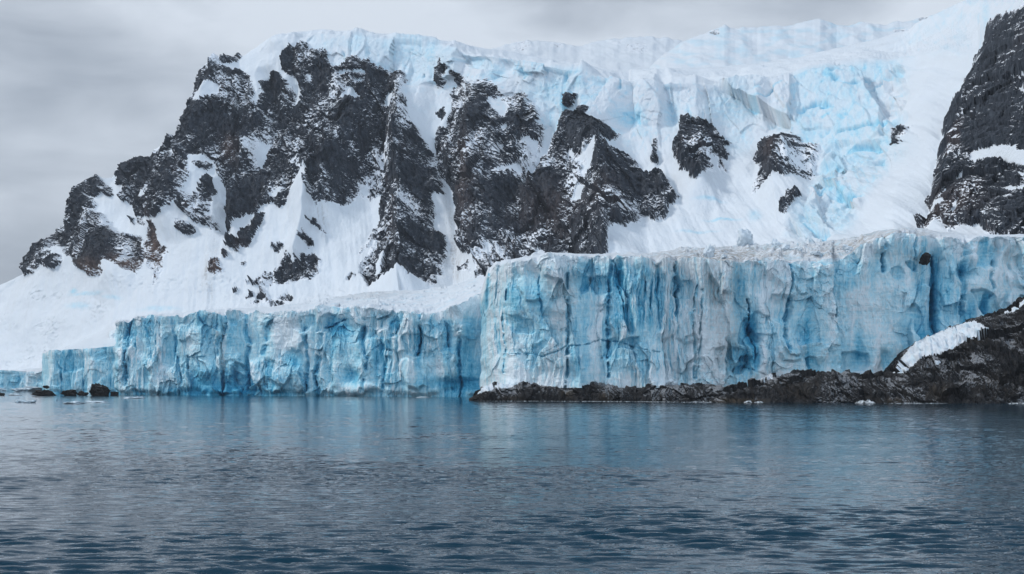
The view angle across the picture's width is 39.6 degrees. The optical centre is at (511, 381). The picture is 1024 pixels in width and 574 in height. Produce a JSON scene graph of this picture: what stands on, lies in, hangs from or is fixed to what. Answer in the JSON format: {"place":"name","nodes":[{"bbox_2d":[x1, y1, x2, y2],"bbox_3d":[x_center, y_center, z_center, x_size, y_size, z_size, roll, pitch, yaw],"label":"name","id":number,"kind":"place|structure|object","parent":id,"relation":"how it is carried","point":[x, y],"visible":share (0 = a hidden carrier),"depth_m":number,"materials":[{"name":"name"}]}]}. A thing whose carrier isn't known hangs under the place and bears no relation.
{"place":"outdoors","nodes":[
{"label":"outdoors","id":0,"kind":"place"},
{"bbox_2d":[0,0,964,370],"label":"sky","id":1,"kind":"structure","parent":0,"point":[88,87],"materials":[{"name":"grey"}]},
{"bbox_2d":[0,0,1023,369],"bbox_3d":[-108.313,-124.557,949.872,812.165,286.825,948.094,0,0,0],"label":"mountain","id":2,"kind":"structure","parent":0,"point":[294,168],"depth_m":890.01,"materials":[{"name":"white snow"}]},
{"bbox_2d":[0,368,41,390],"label":"ice cliff","id":3,"kind":"structure","parent":2,"relation":"on","point":[17,378],"depth_m":977.00,"materials":[{"name":"blue ice"}]},
{"bbox_2d":[42,327,115,393],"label":"ice cliff","id":4,"kind":"structure","parent":2,"relation":"on","point":[84,364],"depth_m":752.39,"materials":[{"name":"blue ice"}]},
{"bbox_2d":[109,276,484,396],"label":"ice cliff","id":5,"kind":"structure","parent":2,"relation":"on","point":[411,343],"depth_m":637.83,"materials":[{"name":"blue ice"}]},
{"bbox_2d":[479,227,1023,387],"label":"ice cliff","id":6,"kind":"structure","parent":2,"relation":"on","point":[877,301],"depth_m":471.31,"materials":[{"name":"blue ice"}]},
{"bbox_2d":[703,244,714,257],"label":"ice block","id":7,"kind":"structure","parent":6,"relation":"on","point":[709,250],"depth_m":478.72,"materials":[{"name":"white ice"}]},
{"bbox_2d":[736,229,753,245],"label":"ice block","id":8,"kind":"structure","parent":6,"relation":"on","point":[745,237],"depth_m":628.02,"materials":[{"name":"white ice"}]},
{"bbox_2d":[770,238,780,245],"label":"ice block","id":9,"kind":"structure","parent":6,"relation":"on","point":[775,242],"depth_m":552.42,"materials":[{"name":"white ice"}]},
{"bbox_2d":[781,244,789,250],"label":"ice block","id":10,"kind":"object","parent":6,"relation":"on","point":[784,247],"depth_m":520.09,"materials":[{"name":"white ice"}]},
{"bbox_2d":[794,246,801,251],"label":"ice block","id":11,"kind":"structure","parent":6,"relation":"on","point":[798,248],"depth_m":486.13,"materials":[{"name":"white ice"}]},
{"bbox_2d":[810,251,820,255],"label":"ice block","id":12,"kind":"object","parent":6,"relation":"on","point":[817,253],"depth_m":475.99,"materials":[{"name":"white ice"}]},
{"bbox_2d":[842,244,853,253],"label":"ice block","id":13,"kind":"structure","parent":6,"relation":"on","point":[847,249],"depth_m":478.53,"materials":[{"name":"white ice"}]},
{"bbox_2d":[919,252,930,264],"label":"boulder","id":14,"kind":"object","parent":6,"relation":"on","point":[925,257],"visible":1,"depth_m":474.66,"materials":[{"name":"black stone"}]},
{"bbox_2d":[0,391,1023,573],"bbox_3d":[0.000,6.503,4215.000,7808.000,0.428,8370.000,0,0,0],"label":"water","id":15,"kind":"structure","parent":0,"point":[193,484],"depth_m":87.72,"materials":[{"name":"blue liquid"}]},
{"bbox_2d":[11,386,41,391],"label":"ice floe","id":16,"kind":"object","parent":15,"relation":"on","point":[28,389],"visible":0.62,"depth_m":892.98,"materials":[{"name":"white ice"}]},
{"bbox_2d":[31,389,56,395],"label":"shore rock","id":17,"kind":"object","parent":15,"relation":"in","point":[44,392],"visible":0.88,"depth_m":649.77,"materials":[{"name":"black stone"}]},
{"bbox_2d":[61,389,76,395],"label":"shore rock","id":18,"kind":"object","parent":15,"relation":"in","point":[71,392],"visible":0.83,"depth_m":648.44,"materials":[{"name":"black stone"}]},
{"bbox_2d":[63,401,85,403],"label":"ice floe","id":19,"kind":"object","parent":15,"relation":"on","point":[75,402],"visible":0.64,"depth_m":410.86,"materials":[{"name":"white ice"}]},
{"bbox_2d":[77,391,88,395],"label":"shore rock","id":20,"kind":"object","parent":15,"relation":"in","point":[81,393],"visible":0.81,"depth_m":654.22,"materials":[{"name":"black stone"}]},
{"bbox_2d":[86,401,106,402],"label":"ice floe","id":21,"kind":"object","parent":15,"relation":"on","point":[96,401],"visible":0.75,"depth_m":435.03,"materials":[{"name":"white ice"}]},
{"bbox_2d":[89,383,110,395],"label":"shore rock","id":22,"kind":"object","parent":15,"relation":"in","point":[96,389],"visible":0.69,"depth_m":645.53,"materials":[{"name":"black stone"}]},
{"bbox_2d":[110,392,118,395],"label":"shore rock","id":23,"kind":"object","parent":15,"relation":"in","point":[114,393],"visible":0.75,"depth_m":648.52,"materials":[{"name":"black stone"}]},
{"bbox_2d":[469,381,728,401],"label":"rock ledge","id":24,"kind":"object","parent":15,"relation":"in","point":[593,391],"visible":0.9,"depth_m":460.50,"materials":[{"name":"black stone"}]},
{"bbox_2d":[709,369,863,402],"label":"rock mound","id":25,"kind":"object","parent":15,"relation":"in","point":[809,386],"visible":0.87,"depth_m":438.50,"materials":[{"name":"black stone"}]},
{"bbox_2d":[599,400,1021,403],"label":"surf","id":26,"kind":"structure","parent":15,"relation":"on","point":[861,401],"depth_m":432.43,"materials":[{"name":"white liquid"}]},
{"bbox_2d":[858,297,1023,403],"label":"rock headland","id":27,"kind":"structure","parent":15,"relation":"in","point":[985,367],"depth_m":431.61,"materials":[{"name":"black stone"}]},
{"bbox_2d":[492,36,681,70],"bbox_3d":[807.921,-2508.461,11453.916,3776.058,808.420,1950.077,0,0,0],"label":"snow","id":28,"kind":"structure","parent":0,"point":[629,53],"depth_m":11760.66,"materials":[{"name":"white snow"}]},
{"bbox_2d":[649,15,931,68],"bbox_3d":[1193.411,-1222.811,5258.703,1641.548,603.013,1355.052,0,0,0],"label":"icy ridge","id":29,"kind":"structure","parent":0,"point":[723,45],"depth_m":5419.05,"materials":[{"name":"white snow"}]}
]}

